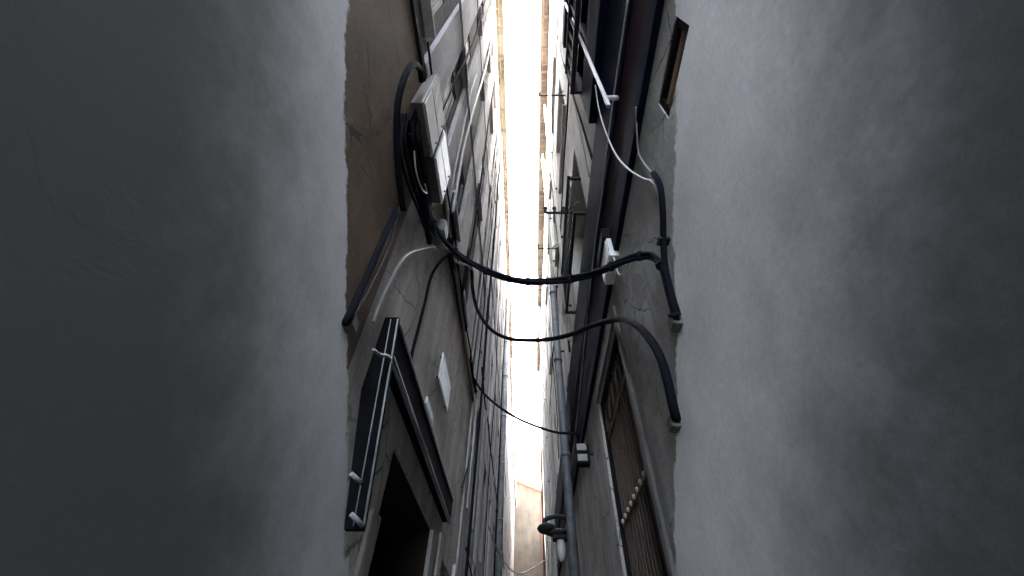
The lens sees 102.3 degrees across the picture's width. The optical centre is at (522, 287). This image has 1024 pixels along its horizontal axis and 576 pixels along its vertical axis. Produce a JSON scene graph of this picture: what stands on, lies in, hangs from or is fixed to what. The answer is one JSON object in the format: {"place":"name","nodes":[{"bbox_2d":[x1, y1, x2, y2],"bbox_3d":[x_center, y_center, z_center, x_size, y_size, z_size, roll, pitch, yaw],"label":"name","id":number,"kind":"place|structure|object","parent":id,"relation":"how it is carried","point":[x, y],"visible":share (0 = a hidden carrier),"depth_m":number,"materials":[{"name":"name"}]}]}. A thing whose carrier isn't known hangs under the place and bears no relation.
{"place":"outdoors","nodes":[
{"label":"outdoors","id":0,"kind":"place"},
{"bbox_2d":[456,135,513,575],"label":"grey house","id":1,"kind":"structure","parent":0,"point":[483,501],"depth_m":12.74,"materials":[{"name":"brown paint"}]},
{"bbox_2d":[461,393,476,487],"bbox_3d":[-0.972,2.825,7.751,0.024,2.172,0.939,0,-47,0],"label":"wire","id":2,"kind":"object","parent":1,"relation":"attached to","point":[469,459],"visible":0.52,"depth_m":7.17,"materials":[{"name":"black rubber"}]},
{"bbox_2d":[487,525,547,573],"bbox_3d":[-0.109,9.236,14.616,0.459,1.580,8.936,-10,-48,9],"label":"wire","id":3,"kind":"object","parent":1,"relation":"attached to","point":[504,561],"visible":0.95,"depth_m":13.26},
{"bbox_2d":[503,360,516,575],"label":"pink house","id":4,"kind":"structure","parent":0,"point":[510,505],"depth_m":29.75,"materials":[{"name":"paint"}]},
{"bbox_2d":[506,0,540,488],"label":"sky","id":5,"kind":"structure","parent":0,"point":[521,15],"materials":[{"name":"white"}]},
{"bbox_2d":[514,479,543,575],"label":"ochre house","id":6,"kind":"structure","parent":0,"point":[528,546],"depth_m":46.65,"materials":[{"name":"beige paint"}]},
{"bbox_2d":[540,430,546,575],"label":"house","id":7,"kind":"structure","parent":0,"point":[543,516],"depth_m":27.85,"materials":[{"name":"white paint"}]},
{"bbox_2d":[535,274,557,575],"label":"sandy house","id":8,"kind":"structure","parent":0,"point":[541,365],"depth_m":20.22,"materials":[{"name":"white paint"}]},
{"label":"ground","id":9,"kind":"structure","parent":0,"visible":0},
{"bbox_2d":[0,0,508,575],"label":"old house","id":10,"kind":"structure","parent":9,"relation":"on","point":[198,202],"depth_m":1.39,"materials":[{"name":"grey paint"}]},
{"bbox_2d":[341,315,358,333],"bbox_3d":[-0.972,0.202,2.328,0.064,0.080,0.090,0,-47,0],"label":"entry box","id":11,"kind":"object","parent":10,"relation":"attached to","point":[352,327],"visible":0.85,"depth_m":2.31,"materials":[{"name":"grey plastic"}]},
{"bbox_2d":[342,208,399,325],"bbox_3d":[-1.006,-0.147,2.753,0.074,1.203,0.272,24,-51,-21],"label":"conduit","id":12,"kind":"object","parent":10,"relation":"attached to","point":[347,319],"visible":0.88,"depth_m":2.56,"materials":[{"name":"black plastic"}]},
{"bbox_2d":[355,207,399,314],"bbox_3d":[-0.986,-0.209,2.846,0.056,1.352,0.110,21,-50,-18],"label":"wire","id":13,"kind":"object","parent":10,"relation":"attached to","point":[363,298],"visible":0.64,"depth_m":2.79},
{"bbox_2d":[344,317,453,531],"bbox_3d":[-0.889,1.849,3.574,0.262,1.391,3.742,0,-47,0],"label":"door hood","id":14,"kind":"object","parent":10,"relation":"attached to","point":[391,364],"depth_m":2.81,"materials":[{"name":"black metal"}]},
{"bbox_2d":[372,245,435,323],"bbox_3d":[-0.974,-0.128,3.965,0.028,2.329,1.228,-1,-47,1],"label":"cable","id":15,"kind":"object","parent":10,"relation":"attached to","point":[388,285],"visible":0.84,"depth_m":3.07,"materials":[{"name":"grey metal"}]},
{"bbox_2d":[393,61,423,211],"bbox_3d":[-0.934,-1.350,3.444,0.074,1.293,0.866,3,-47,-2],"label":"hose","id":16,"kind":"object","parent":10,"relation":"attached to","point":[410,66],"visible":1,"depth_m":3.11,"materials":[{"name":"black rubber"}]},
{"bbox_2d":[407,132,432,244],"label":"cable","id":17,"kind":"object","parent":10,"relation":"attached to","point":[423,198],"visible":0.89,"depth_m":3.78,"materials":[{"name":"black rubber"}]},
{"bbox_2d":[414,151,426,193],"bbox_3d":[-0.917,-1.018,3.679,0.018,0.209,0.497,-2,-47,2],"label":"wire","id":18,"kind":"object","parent":17,"relation":"attached to","point":[417,175],"visible":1,"depth_m":3.58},
{"bbox_2d":[407,107,432,211],"bbox_3d":[-0.973,-1.124,3.921,0.046,0.310,1.060,0,-47,0],"label":"cable tray","id":19,"kind":"object","parent":10,"relation":"attached to","point":[412,112],"visible":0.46,"depth_m":3.72,"materials":[{"name":"brown paint"}]},
{"bbox_2d":[400,113,445,251],"bbox_3d":[-0.940,-0.804,4.237,0.054,1.285,2.133,-1,-47,1],"label":"cable","id":20,"kind":"object","parent":10,"relation":"attached to","point":[409,187],"visible":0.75,"depth_m":3.41,"materials":[{"name":"black rubber"}]},
{"bbox_2d":[402,113,451,253],"bbox_3d":[-0.940,-0.834,4.302,0.062,1.154,2.094,-1,-47,1],"label":"cable","id":21,"kind":"object","parent":10,"relation":"attached to","point":[404,144],"visible":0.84,"depth_m":3.44,"materials":[{"name":"black rubber"}]},
{"bbox_2d":[411,74,444,157],"bbox_3d":[-0.929,-1.742,4.137,0.136,0.842,0.522,0,-47,0],"label":"meter box","id":22,"kind":"object","parent":10,"relation":"attached to","point":[426,101],"visible":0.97,"depth_m":3.95,"materials":[{"name":"grey plastic"}]},
{"bbox_2d":[416,119,450,251],"bbox_3d":[-0.945,-0.912,4.486,0.082,0.780,1.957,0,-47,0],"label":"cable","id":23,"kind":"object","parent":22,"relation":"attached to","point":[420,153],"visible":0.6,"depth_m":3.83,"materials":[{"name":"black rubber"}]},
{"bbox_2d":[425,396,432,422],"bbox_3d":[-0.993,1.295,4.369,0.026,0.084,0.402,0,-47,0],"label":"wall plaque","id":24,"kind":"object","parent":10,"relation":"attached to","point":[428,407],"depth_m":4.34,"materials":[{"name":"white metal"}]},
{"bbox_2d":[410,253,449,360],"bbox_3d":[-0.969,0.105,4.511,0.037,2.251,0.521,-2,-47,2],"label":"cable","id":25,"kind":"object","parent":10,"relation":"attached to","point":[424,304],"visible":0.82,"depth_m":4.08,"materials":[{"name":"black rubber"}]},
{"bbox_2d":[424,130,449,203],"bbox_3d":[-0.931,-1.355,4.587,0.131,0.692,0.542,0,-47,0],"label":"meter box","id":26,"kind":"object","parent":10,"relation":"attached to","point":[438,168],"visible":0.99,"depth_m":4.43,"materials":[{"name":"white plastic"}]},
{"bbox_2d":[432,0,442,13],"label":"window","id":27,"kind":"structure","parent":10,"relation":"in","point":[436,4],"depth_m":5.01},
{"bbox_2d":[438,219,447,242],"bbox_3d":[-0.950,-0.675,4.899,0.090,0.220,0.200,0,-47,0],"label":"junction box","id":28,"kind":"object","parent":10,"relation":"attached to","point":[442,226],"visible":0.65,"depth_m":4.84,"materials":[{"name":"white plastic"}]},
{"bbox_2d":[436,353,450,410],"bbox_3d":[-0.981,1.176,5.117,0.051,0.365,0.734,0,-47,0],"label":"wall plaque","id":29,"kind":"object","parent":10,"relation":"attached to","point":[444,381],"depth_m":5.04,"materials":[{"name":"white metal"}]},
{"bbox_2d":[442,75,454,122],"bbox_3d":[-1.078,-2.519,5.610,0.060,1.628,0.430,0,-47,0],"label":"window","id":30,"kind":"structure","parent":10,"relation":"in","point":[449,104],"depth_m":5.88,"materials":[{"name":"grey glass"}]},
{"bbox_2d":[449,236,453,267],"bbox_3d":[-0.932,-0.473,5.436,0.070,0.293,0.354,0,-47,0],"label":"cable knot","id":31,"kind":"object","parent":10,"relation":"attached to","point":[451,241],"visible":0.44,"depth_m":5.41,"materials":[{"name":"black plastic"}]},
{"bbox_2d":[411,119,444,248],"bbox_3d":[-0.949,-0.883,4.415,0.065,0.919,2.006,0,-47,0],"label":"cable","id":32,"kind":"object","parent":31,"relation":"hanging from","point":[413,150],"visible":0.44,"depth_m":3.56,"materials":[{"name":"black rubber"}]},
{"bbox_2d":[453,169,462,208],"bbox_3d":[-1.078,-1.558,6.526,0.060,1.465,0.677,0,-47,0],"label":"window","id":33,"kind":"structure","parent":10,"relation":"in","point":[460,188],"depth_m":6.95,"materials":[{"name":"grey glass"}]},
{"bbox_2d":[445,74,476,246],"bbox_3d":[-0.949,-2.401,6.733,0.032,4.987,0.675,2,-47,-2],"label":"wire","id":34,"kind":"object","parent":10,"relation":"attached to","point":[458,152],"visible":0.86,"depth_m":5.98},
{"bbox_2d":[448,255,473,270],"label":"cable","id":35,"kind":"object","parent":10,"relation":"attached to","point":[458,262],"visible":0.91,"depth_m":6.05,"materials":[{"name":"grey plastic"}]},
{"bbox_2d":[448,257,475,389],"bbox_3d":[-0.972,0.872,6.901,0.051,0.654,4.082,0,-47,0],"label":"cable","id":36,"kind":"object","parent":10,"relation":"attached to","point":[457,298],"visible":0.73,"depth_m":6.08,"materials":[{"name":"black rubber"}]},
{"bbox_2d":[453,262,476,392],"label":"cable","id":37,"kind":"object","parent":10,"relation":"attached to","point":[454,266],"visible":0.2,"depth_m":6.37,"materials":[{"name":"black rubber"}]},
{"bbox_2d":[462,249,469,295],"bbox_3d":[-1.078,-0.167,7.419,0.060,1.412,0.678,0,-47,0],"label":"window","id":38,"kind":"structure","parent":10,"relation":"in","point":[467,249],"depth_m":7.69,"materials":[{"name":"brown paint"}]},
{"bbox_2d":[455,258,477,391],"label":"cable","id":39,"kind":"object","parent":10,"relation":"attached to","point":[464,321],"visible":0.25,"depth_m":7.09,"materials":[{"name":"black rubber"}]},
{"bbox_2d":[464,36,469,64],"bbox_3d":[-1.078,-4.251,7.495,0.060,1.540,0.474,0,-47,0],"label":"window","id":40,"kind":"structure","parent":10,"relation":"in","point":[466,44],"depth_m":7.91,"materials":[{"name":"white glass"}]},
{"bbox_2d":[478,161,483,189],"bbox_3d":[-1.078,-2.646,10.054,0.060,1.953,0.811,0,-47,0],"label":"window","id":41,"kind":"structure","parent":10,"relation":"in","point":[481,161],"depth_m":10.55,"materials":[{"name":"white glass"}]},
{"bbox_2d":[482,232,484,254],"bbox_3d":[-1.078,-1.053,10.694,0.060,1.874,0.615,0,-47,0],"label":"window","id":42,"kind":"structure","parent":10,"relation":"in","point":[484,232],"depth_m":11.14,"materials":[{"name":"grey glass"}]},
{"bbox_2d":[472,377,578,443],"bbox_3d":[-0.067,1.984,7.084,1.928,1.714,0.866,-5,-47,5],"label":"wire","id":43,"kind":"object","parent":10,"relation":"attached to","point":[522,420],"visible":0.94,"depth_m":7.03,"materials":[{"name":"black rubber"}]},
{"bbox_2d":[535,0,1023,575],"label":"cream house","id":44,"kind":"structure","parent":9,"relation":"on","point":[843,184],"depth_m":1.45,"materials":[{"name":"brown paint"}]},
{"bbox_2d":[537,243,558,248],"bbox_3d":[0.722,-1.165,11.116,0.662,0.363,0.055,0,-47,0],"label":"line bracket","id":45,"kind":"object","parent":44,"relation":"attached to","point":[547,247],"visible":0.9,"depth_m":10.98,"materials":[{"name":"black metal"}]},
{"bbox_2d":[538,91,564,95],"bbox_3d":[0.682,-4.512,9.541,0.641,0.360,0.048,0,-47,0],"label":"line bracket","id":46,"kind":"object","parent":44,"relation":"attached to","point":[552,95],"visible":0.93,"depth_m":9.41,"materials":[{"name":"black metal"}]},
{"bbox_2d":[537,514,566,561],"bbox_3d":[0.699,5.191,8.594,0.795,0.891,0.408,0,-47,0],"label":"wall lamp","id":47,"kind":"object","parent":44,"relation":"attached to","point":[559,535],"visible":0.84,"depth_m":8.56,"materials":[{"name":"black metal"}]},
{"bbox_2d":[428,204,680,320],"bbox_3d":[0.060,-0.206,3.350,1.989,1.876,0.491,-11,-48,10],"label":"cable bundle","id":48,"kind":"object","parent":44,"relation":"attached to","point":[674,314],"visible":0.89,"depth_m":3.23,"materials":[{"name":"black rubber"}]},
{"bbox_2d":[453,254,680,422],"bbox_3d":[-0.191,0.275,5.147,1.707,4.608,3.680,15,-49,-14],"label":"sagging cable","id":49,"kind":"object","parent":44,"relation":"attached to","point":[654,346],"visible":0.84,"depth_m":3.22,"materials":[{"name":"black rubber"}]},
{"bbox_2d":[561,176,585,313],"bbox_3d":[0.885,-0.708,7.288,0.235,1.150,2.184,-1,-47,1],"label":"balcony railing","id":50,"kind":"object","parent":44,"relation":"attached to","point":[566,267],"visible":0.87,"depth_m":7.13,"materials":[{"name":"black metal"}]},
{"bbox_2d":[543,202,578,213],"bbox_3d":[0.693,-1.435,7.376,0.651,0.372,0.075,0,-47,0],"label":"line bracket","id":51,"kind":"object","parent":50,"relation":"attached to","point":[554,210],"visible":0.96,"depth_m":7.27,"materials":[{"name":"black metal"}]},
{"bbox_2d":[574,444,592,467],"bbox_3d":[0.926,2.384,5.882,0.352,0.300,0.175,0,-47,0],"label":"junction box","id":52,"kind":"object","parent":44,"relation":"attached to","point":[582,455],"visible":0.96,"depth_m":5.82,"materials":[{"name":"white plastic"}]},
{"bbox_2d":[564,2,618,108],"bbox_3d":[0.767,-3.182,5.224,0.129,4.866,0.047,-8,-48,8],"label":"pipe","id":53,"kind":"object","parent":44,"relation":"attached to","point":[606,98],"visible":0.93,"depth_m":3.95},
{"bbox_2d":[571,0,628,468],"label":"drainpipe","id":54,"kind":"object","parent":44,"relation":"attached to","point":[601,199],"visible":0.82,"depth_m":4.60,"materials":[{"name":"black metal"}]},
{"bbox_2d":[597,228,618,284],"bbox_3d":[0.901,-0.335,4.389,0.132,0.460,0.420,0,-47,0],"label":"junction box","id":55,"kind":"object","parent":44,"relation":"attached to","point":[606,253],"visible":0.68,"depth_m":4.31,"materials":[{"name":"white plastic"}]},
{"bbox_2d":[613,257,629,275],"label":"wire","id":56,"kind":"object","parent":55,"relation":"attached to","point":[625,269],"visible":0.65,"depth_m":3.71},
{"bbox_2d":[595,85,659,217],"bbox_3d":[0.882,-1.409,3.805,0.117,3.000,0.236,0,-47,0],"label":"wire","id":57,"kind":"object","parent":44,"relation":"attached to","point":[639,176],"visible":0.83,"depth_m":3.54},
{"bbox_2d":[600,333,668,575],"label":"barred window","id":58,"kind":"structure","parent":44,"relation":"in","point":[640,499],"depth_m":4.14,"materials":[{"name":"brown paint"}]},
{"bbox_2d":[635,106,650,172],"bbox_3d":[0.912,-1.009,3.021,0.027,0.928,0.312,-6,-47,6],"label":"wire","id":59,"kind":"object","parent":44,"relation":"attached to","point":[643,162],"visible":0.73,"depth_m":3.27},
{"bbox_2d":[656,236,670,245],"bbox_3d":[0.915,-0.305,2.681,0.075,0.024,0.060,0,-47,0],"label":"cable clip","id":60,"kind":"object","parent":44,"relation":"attached to","point":[660,238],"visible":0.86,"depth_m":2.67,"materials":[{"name":"black metal"}]},
{"bbox_2d":[650,170,680,315],"bbox_3d":[0.944,-0.236,2.753,0.121,0.938,0.728,-9,-48,8],"label":"conduit","id":61,"kind":"object","parent":44,"relation":"attached to","point":[655,176],"visible":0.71,"depth_m":2.66,"materials":[{"name":"black plastic"}]},
{"bbox_2d":[666,416,681,432],"bbox_3d":[0.935,0.841,2.549,0.064,0.080,0.090,0,-47,0],"label":"entry box","id":62,"kind":"object","parent":44,"relation":"attached to","point":[673,427],"visible":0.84,"depth_m":2.52,"materials":[{"name":"grey plastic"}]},
{"bbox_2d":[659,17,688,115],"bbox_3d":[1.001,-1.383,2.600,0.107,0.284,0.514,0,-47,0],"label":"louvre window","id":63,"kind":"structure","parent":44,"relation":"in","point":[681,29],"depth_m":2.62,"materials":[{"name":"brown paint"}]},
{"bbox_2d":[667,316,682,332],"bbox_3d":[0.928,0.214,2.505,0.064,0.080,0.090,0,-47,0],"label":"entry box","id":64,"kind":"object","parent":44,"relation":"attached to","point":[674,326],"visible":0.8,"depth_m":2.48,"materials":[{"name":"grey plastic"}]}
]}

